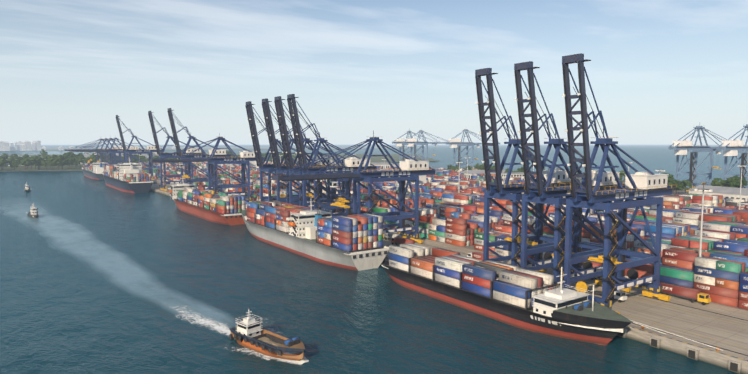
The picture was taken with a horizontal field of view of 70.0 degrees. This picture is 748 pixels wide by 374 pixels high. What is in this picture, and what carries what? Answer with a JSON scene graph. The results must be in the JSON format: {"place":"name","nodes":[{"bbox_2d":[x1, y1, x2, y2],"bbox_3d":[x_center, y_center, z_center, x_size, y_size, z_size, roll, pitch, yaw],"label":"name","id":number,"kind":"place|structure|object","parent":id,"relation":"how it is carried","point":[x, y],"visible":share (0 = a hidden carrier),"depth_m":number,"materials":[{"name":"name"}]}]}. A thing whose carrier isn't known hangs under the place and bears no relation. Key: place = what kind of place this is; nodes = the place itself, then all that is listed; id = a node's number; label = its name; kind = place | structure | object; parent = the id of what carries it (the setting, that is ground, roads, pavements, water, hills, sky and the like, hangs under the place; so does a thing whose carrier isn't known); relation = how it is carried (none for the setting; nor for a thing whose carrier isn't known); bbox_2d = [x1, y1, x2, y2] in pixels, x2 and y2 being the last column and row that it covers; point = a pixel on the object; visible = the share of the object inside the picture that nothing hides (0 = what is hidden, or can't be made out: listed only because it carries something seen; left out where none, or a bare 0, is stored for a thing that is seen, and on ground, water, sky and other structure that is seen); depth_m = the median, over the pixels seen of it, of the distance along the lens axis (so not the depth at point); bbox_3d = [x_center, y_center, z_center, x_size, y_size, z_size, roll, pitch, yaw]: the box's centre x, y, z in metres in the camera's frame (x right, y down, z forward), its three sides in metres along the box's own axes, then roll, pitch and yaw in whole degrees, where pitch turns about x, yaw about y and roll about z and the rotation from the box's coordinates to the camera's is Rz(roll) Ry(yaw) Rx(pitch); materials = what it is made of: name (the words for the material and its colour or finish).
{"place":"outdoors","nodes":[
{"label":"outdoors","id":0,"kind":"place"},
{"bbox_2d":[83,153,122,157],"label":"buildings","id":1,"kind":"structure","parent":0,"point":[88,155],"depth_m":1559.60,"materials":[{"name":"white metal"}]},
{"bbox_2d":[10,146,413,150],"bbox_3d":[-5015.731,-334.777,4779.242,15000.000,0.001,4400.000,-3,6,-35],"label":"distant coast ground","id":2,"kind":"structure","parent":0,"point":[166,148],"depth_m":5939.04,"materials":[{"name":"green plant"}]},
{"bbox_2d":[0,140,184,150],"bbox_3d":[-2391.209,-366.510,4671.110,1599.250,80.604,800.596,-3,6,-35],"label":"distant city skyline","id":3,"kind":"structure","parent":2,"relation":"on","point":[20,145],"depth_m":4124.27,"materials":[{"name":"grey concrete"}]},
{"bbox_2d":[0,153,438,170],"bbox_3d":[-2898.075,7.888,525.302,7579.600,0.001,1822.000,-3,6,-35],"label":"shore ground","id":4,"kind":"structure","parent":0,"point":[378,159],"depth_m":1626.01,"materials":[{"name":"green plant"}]},
{"bbox_2d":[0,159,6,169],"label":"tree","id":5,"kind":"object","parent":4,"relation":"on","point":[3,161],"visible":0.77,"depth_m":1027.38,"materials":[{"name":"green plant"}]},
{"bbox_2d":[8,161,18,169],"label":"tree","id":6,"kind":"object","parent":4,"relation":"on","point":[15,164],"visible":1,"depth_m":1039.24,"materials":[{"name":"green plant"}]},
{"bbox_2d":[14,157,21,165],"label":"tree","id":7,"kind":"object","parent":4,"relation":"on","point":[19,159],"visible":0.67,"depth_m":1079.40,"materials":[{"name":"green plant"}]},
{"bbox_2d":[19,156,28,168],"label":"tree","id":8,"kind":"object","parent":4,"relation":"on","point":[23,158],"visible":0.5,"depth_m":1057.07,"materials":[{"name":"green plant"}]},
{"bbox_2d":[23,157,37,169],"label":"tree","id":9,"kind":"object","parent":4,"relation":"on","point":[29,160],"visible":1,"depth_m":1029.30,"materials":[{"name":"green plant"}]},
{"bbox_2d":[31,156,41,169],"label":"tree","id":10,"kind":"object","parent":4,"relation":"on","point":[39,159],"visible":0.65,"depth_m":1046.42,"materials":[{"name":"green plant"}]},
{"bbox_2d":[32,159,44,169],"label":"tree","id":11,"kind":"object","parent":4,"relation":"on","point":[41,161],"visible":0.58,"depth_m":1043.85,"materials":[{"name":"green plant"}]},
{"bbox_2d":[38,149,47,156],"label":"tree","id":12,"kind":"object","parent":4,"relation":"on","point":[43,153],"visible":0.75,"depth_m":1305.04,"materials":[{"name":"green plant"}]},
{"bbox_2d":[42,161,49,168],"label":"tree","id":13,"kind":"object","parent":4,"relation":"on","point":[45,163],"visible":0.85,"depth_m":1041.83,"materials":[{"name":"green plant"}]},
{"bbox_2d":[48,154,58,167],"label":"tree","id":14,"kind":"object","parent":4,"relation":"on","point":[51,159],"visible":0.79,"depth_m":1039.13,"materials":[{"name":"green plant"}]},
{"bbox_2d":[52,157,63,169],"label":"tree","id":15,"kind":"object","parent":4,"relation":"on","point":[59,161],"visible":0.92,"depth_m":1043.28,"materials":[{"name":"green plant"}]},
{"bbox_2d":[58,155,67,168],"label":"tree","id":16,"kind":"object","parent":4,"relation":"on","point":[63,157],"visible":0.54,"depth_m":1074.70,"materials":[{"name":"green plant"}]},
{"bbox_2d":[63,157,72,168],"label":"tree","id":17,"kind":"object","parent":4,"relation":"on","point":[69,160],"visible":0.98,"depth_m":1074.99,"materials":[{"name":"green plant"}]},
{"bbox_2d":[64,152,75,157],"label":"tree","id":18,"kind":"object","parent":4,"relation":"on","point":[70,154],"visible":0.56,"depth_m":1141.79,"materials":[{"name":"green plant"}]},
{"bbox_2d":[72,157,79,167],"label":"tree","id":19,"kind":"object","parent":4,"relation":"on","point":[75,160],"visible":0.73,"depth_m":1118.38,"materials":[{"name":"green plant"}]},
{"bbox_2d":[77,156,87,163],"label":"tree","id":20,"kind":"object","parent":4,"relation":"on","point":[82,159],"visible":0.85,"depth_m":1085.12,"materials":[{"name":"green plant"}]},
{"bbox_2d":[89,155,95,162],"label":"tree","id":21,"kind":"object","parent":4,"relation":"on","point":[93,157],"visible":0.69,"depth_m":1101.61,"materials":[{"name":"green plant"}]},
{"bbox_2d":[0,144,747,373],"bbox_3d":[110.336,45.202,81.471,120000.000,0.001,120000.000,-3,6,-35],"label":"sea water","id":22,"kind":"structure","parent":0,"point":[98,276],"depth_m":174.44,"materials":[{"name":"blue liquid"}]},
{"bbox_2d":[24,184,30,191],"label":"boat","id":23,"kind":"object","parent":22,"relation":"on","point":[27,188],"visible":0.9,"depth_m":585.28,"materials":[{"name":"paint"}]},
{"bbox_2d":[27,204,38,217],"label":"launch","id":24,"kind":"object","parent":22,"relation":"on","point":[33,213],"visible":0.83,"depth_m":378.64,"materials":[{"name":"paint"}]},
{"bbox_2d":[37,170,71,170],"bbox_3d":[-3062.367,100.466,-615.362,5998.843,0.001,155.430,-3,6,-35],"label":"shoreline","id":25,"kind":"structure","parent":22,"relation":"on","point":[54,170],"depth_m":1028.02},
{"bbox_2d":[82,159,107,179],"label":"ship","id":26,"kind":"object","parent":22,"relation":"on","point":[97,168],"visible":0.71,"depth_m":788.45,"materials":[{"name":"paint"}]},
{"bbox_2d":[83,163,91,171],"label":"shipping containers","id":27,"kind":"object","parent":26,"relation":"on","point":[88,166],"visible":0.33,"depth_m":849.29,"materials":[{"name":"metal"}]},
{"bbox_2d":[102,157,152,192],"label":"container ship","id":28,"kind":"object","parent":22,"relation":"on","point":[119,183],"visible":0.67,"depth_m":596.02,"materials":[{"name":"paint"}]},
{"bbox_2d":[104,164,150,181],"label":"shipping containers","id":29,"kind":"object","parent":28,"relation":"on","point":[128,177],"visible":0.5,"depth_m":571.44,"materials":[{"name":"multicoloured metal"}]},
{"bbox_2d":[167,303,231,334],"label":"wake foam","id":30,"kind":"object","parent":22,"relation":"on","point":[220,327],"visible":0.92,"depth_m":154.77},
{"bbox_2d":[168,175,244,224],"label":"red ship","id":31,"kind":"object","parent":22,"relation":"on","point":[209,215],"visible":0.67,"depth_m":369.46,"materials":[{"name":"paint"}]},
{"bbox_2d":[178,186,248,213],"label":"shipping containers","id":32,"kind":"object","parent":31,"relation":"on","point":[225,203],"visible":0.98,"depth_m":360.02,"materials":[{"name":"multicoloured metal"}]},
{"bbox_2d":[216,345,307,364],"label":"bow wave foam","id":33,"kind":"object","parent":22,"relation":"on","point":[288,361],"visible":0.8,"depth_m":128.77,"materials":[{"name":"liquid"}]},
{"bbox_2d":[229,307,304,360],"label":"cargo boat","id":34,"kind":"object","parent":22,"relation":"on","point":[250,332],"visible":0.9,"depth_m":135.24,"materials":[{"name":"paint"}]},
{"bbox_2d":[267,322,308,362],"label":"wake foam","id":35,"kind":"object","parent":22,"relation":"on","point":[281,332],"visible":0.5,"depth_m":147.31,"materials":[{"name":"liquid"}]},
{"bbox_2d":[241,196,388,270],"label":"grey ship","id":36,"kind":"object","parent":22,"relation":"on","point":[299,238],"visible":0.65,"depth_m":249.08,"materials":[{"name":"paint"}]},
{"bbox_2d":[246,200,382,250],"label":"containers","id":37,"kind":"object","parent":36,"relation":"on","point":[353,232],"visible":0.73,"depth_m":226.12,"materials":[{"name":"multicoloured metal"}]},
{"bbox_2d":[381,254,722,350],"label":"feeder ship","id":38,"kind":"object","parent":22,"relation":"on","point":[561,312],"visible":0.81,"depth_m":146.26,"materials":[{"name":"paint"}]},
{"bbox_2d":[389,243,553,307],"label":"shipping containers","id":39,"kind":"object","parent":38,"relation":"on","point":[512,284],"visible":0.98,"depth_m":168.93,"materials":[{"name":"multicoloured metal"}]},
{"bbox_2d":[0,0,747,144],"label":"sky","id":40,"kind":"structure","parent":0,"point":[657,71],"materials":[{"name":"blue"}]},
{"bbox_2d":[151,178,747,359],"bbox_3d":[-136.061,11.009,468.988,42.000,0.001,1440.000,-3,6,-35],"label":"apron pavement","id":41,"kind":"structure","parent":0,"point":[722,330],"depth_m":150.95,"materials":[{"name":"concrete"}]},
{"bbox_2d":[64,138,116,162],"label":"gantry crane","id":42,"kind":"object","parent":41,"relation":"on","point":[115,147],"visible":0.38,"depth_m":931.40,"materials":[{"name":"metal"}]},
{"bbox_2d":[68,138,123,163],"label":"gantry crane","id":43,"kind":"object","parent":41,"relation":"on","point":[101,155],"visible":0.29,"depth_m":894.59,"materials":[{"name":"metal"}]},
{"bbox_2d":[71,138,126,164],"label":"gantry crane","id":44,"kind":"object","parent":41,"relation":"on","point":[106,157],"visible":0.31,"depth_m":853.89,"materials":[{"name":"metal"}]},
{"bbox_2d":[74,138,141,164],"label":"gantry crane","id":45,"kind":"object","parent":41,"relation":"on","point":[111,152],"visible":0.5,"depth_m":814.85,"materials":[{"name":"metal"}]},
{"bbox_2d":[116,115,161,179],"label":"gantry crane","id":46,"kind":"object","parent":41,"relation":"on","point":[151,151],"visible":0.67,"depth_m":710.85,"materials":[{"name":"metal"}]},
{"bbox_2d":[148,111,205,190],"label":"gantry crane","id":47,"kind":"object","parent":41,"relation":"on","point":[175,155],"visible":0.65,"depth_m":557.65,"materials":[{"name":"metal"}]},
{"bbox_2d":[167,108,230,192],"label":"gantry crane","id":48,"kind":"object","parent":41,"relation":"on","point":[219,153],"visible":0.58,"depth_m":496.03,"materials":[{"name":"metal"}]},
{"bbox_2d":[150,133,263,201],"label":"gantry crane","id":49,"kind":"object","parent":41,"relation":"on","point":[247,158],"visible":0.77,"depth_m":433.20,"materials":[{"name":"metal"}]},
{"bbox_2d":[245,101,317,201],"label":"gantry crane","id":50,"kind":"object","parent":41,"relation":"on","point":[270,169],"visible":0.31,"depth_m":339.03,"materials":[{"name":"metal"}]},
{"bbox_2d":[262,98,330,210],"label":"gantry crane","id":51,"kind":"object","parent":41,"relation":"on","point":[277,163],"visible":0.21,"depth_m":318.56,"materials":[{"name":"metal"}]},
{"bbox_2d":[274,96,349,216],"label":"gantry crane","id":52,"kind":"object","parent":41,"relation":"on","point":[283,134],"visible":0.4,"depth_m":306.15,"materials":[{"name":"metal"}]},
{"bbox_2d":[287,94,376,217],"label":"gantry crane","id":53,"kind":"object","parent":41,"relation":"on","point":[352,163],"visible":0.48,"depth_m":296.40,"materials":[{"name":"metal"}]},
{"bbox_2d":[272,130,434,242],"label":"gantry crane","id":54,"kind":"object","parent":41,"relation":"on","point":[413,171],"visible":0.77,"depth_m":256.36,"materials":[{"name":"metal"}]},
{"bbox_2d":[475,68,579,274],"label":"gantry crane","id":55,"kind":"object","parent":41,"relation":"on","point":[512,193],"visible":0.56,"depth_m":181.22,"materials":[{"name":"metal"}]},
{"bbox_2d":[514,61,624,287],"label":"gantry crane","id":56,"kind":"object","parent":41,"relation":"on","point":[538,192],"visible":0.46,"depth_m":167.72,"materials":[{"name":"metal"}]},
{"bbox_2d":[586,288,626,302],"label":"terminal truck","id":57,"kind":"object","parent":41,"relation":"on","point":[620,296],"visible":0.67,"depth_m":164.79,"materials":[{"name":"white metal"}]},
{"bbox_2d":[562,53,673,313],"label":"gantry crane","id":58,"kind":"object","parent":41,"relation":"on","point":[649,189],"visible":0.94,"depth_m":158.06,"materials":[{"name":"metal"}]},
{"bbox_2d":[660,292,710,304],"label":"terminal truck","id":59,"kind":"object","parent":41,"relation":"on","point":[704,298],"visible":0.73,"depth_m":162.06,"materials":[{"name":"yellow metal"}]},
{"bbox_2d":[153,162,747,373],"bbox_3d":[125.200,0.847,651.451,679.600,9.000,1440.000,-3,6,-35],"label":"port ground","id":60,"kind":"structure","parent":0,"point":[719,361],"depth_m":132.98,"materials":[{"name":"concrete"}]},
{"bbox_2d":[370,162,393,168],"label":"port building","id":61,"kind":"structure","parent":60,"relation":"on","point":[384,165],"depth_m":1000.41,"materials":[{"name":"white concrete"}]},
{"bbox_2d":[392,129,436,164],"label":"gantry crane","id":62,"kind":"object","parent":60,"relation":"on","point":[398,142],"visible":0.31,"depth_m":1174.67,"materials":[{"name":"grey metal"}]},
{"bbox_2d":[403,130,447,160],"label":"gantry crane","id":63,"kind":"object","parent":60,"relation":"on","point":[411,143],"visible":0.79,"depth_m":1126.70,"materials":[{"name":"grey metal"}]},
{"bbox_2d":[122,161,747,309],"bbox_3d":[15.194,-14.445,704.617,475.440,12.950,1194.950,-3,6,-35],"label":"shipping containers","id":64,"kind":"object","parent":60,"relation":"on","point":[717,271],"visible":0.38,"depth_m":266.63,"materials":[{"name":"metal"}]},
{"bbox_2d":[149,182,747,373],"bbox_3d":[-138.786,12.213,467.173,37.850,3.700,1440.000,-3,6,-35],"label":"quay edge fittings","id":65,"kind":"object","parent":60,"relation":"on","point":[735,364],"visible":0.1,"depth_m":132.92,"materials":[{"name":"rubber"}]},
{"bbox_2d":[456,162,462,192],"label":"mast light","id":66,"kind":"object","parent":60,"relation":"on","point":[459,175],"visible":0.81,"depth_m":418.26,"materials":[{"name":"white metal"}]},
{"bbox_2d":[445,129,499,168],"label":"gantry crane","id":67,"kind":"object","parent":60,"relation":"on","point":[456,143],"visible":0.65,"depth_m":966.37,"materials":[{"name":"grey"}]},
{"bbox_2d":[478,164,484,169],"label":"tree","id":68,"kind":"object","parent":60,"relation":"on","point":[481,167],"visible":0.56,"depth_m":774.46,"materials":[{"name":"green plant"}]},
{"bbox_2d":[460,170,504,178],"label":"port building","id":69,"kind":"structure","parent":60,"relation":"on","point":[470,173],"depth_m":702.12,"materials":[{"name":"white concrete"}]},
{"bbox_2d":[501,172,530,179],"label":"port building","id":70,"kind":"structure","parent":60,"relation":"on","point":[516,174],"depth_m":621.07,"materials":[{"name":"white concrete"}]},
{"bbox_2d":[619,170,625,183],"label":"tree","id":71,"kind":"object","parent":60,"relation":"on","point":[622,173],"visible":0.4,"depth_m":578.46,"materials":[{"name":"green plant"}]},
{"bbox_2d":[661,173,673,185],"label":"tree","id":72,"kind":"object","parent":60,"relation":"on","point":[670,177],"visible":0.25,"depth_m":488.79,"materials":[{"name":"green plant"}]},
{"bbox_2d":[670,179,679,193],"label":"tree","id":73,"kind":"object","parent":60,"relation":"on","point":[675,184],"visible":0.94,"depth_m":514.26,"materials":[{"name":"green plant"}]},
{"bbox_2d":[678,180,691,192],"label":"tree","id":74,"kind":"object","parent":60,"relation":"on","point":[686,183],"visible":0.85,"depth_m":515.04,"materials":[{"name":"green plant"}]},
{"bbox_2d":[669,126,726,190],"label":"gantry crane","id":75,"kind":"object","parent":60,"relation":"on","point":[683,147],"visible":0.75,"depth_m":553.85,"materials":[{"name":"grey"}]},
{"bbox_2d":[694,185,712,256],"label":"mast light","id":76,"kind":"object","parent":60,"relation":"on","point":[701,228],"visible":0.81,"depth_m":168.47,"materials":[{"name":"white metal"}]},
{"bbox_2d":[689,185,747,200],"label":"port building","id":77,"kind":"structure","parent":60,"relation":"on","point":[730,192],"depth_m":410.61,"materials":[{"name":"white concrete"}]},
{"bbox_2d":[711,178,725,186],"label":"tree","id":78,"kind":"object","parent":60,"relation":"on","point":[715,182],"visible":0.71,"depth_m":464.87,"materials":[{"name":"green plant"}]},
{"bbox_2d":[717,124,747,187],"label":"gantry crane","id":79,"kind":"object","parent":60,"relation":"on","point":[733,147],"visible":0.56,"depth_m":501.13,"materials":[{"name":"grey metal"}]},
{"bbox_2d":[726,176,747,187],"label":"tree","id":80,"kind":"object","parent":60,"relation":"on","point":[733,181],"visible":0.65,"depth_m":454.19,"materials":[{"name":"green plant"}]},
{"bbox_2d":[738,165,744,209],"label":"mast light","id":81,"kind":"object","parent":60,"relation":"on","point":[740,188],"visible":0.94,"depth_m":354.96,"materials":[{"name":"white metal"}]},
{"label":"terminal truck","id":82,"kind":"object","parent":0,"visible":0},
{"bbox_2d":[152,180,700,298],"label":"truck containers","id":83,"kind":"object","parent":82,"relation":"attached to","point":[684,291],"visible":0.35,"depth_m":170.96,"materials":[{"name":"metal"}]}
]}

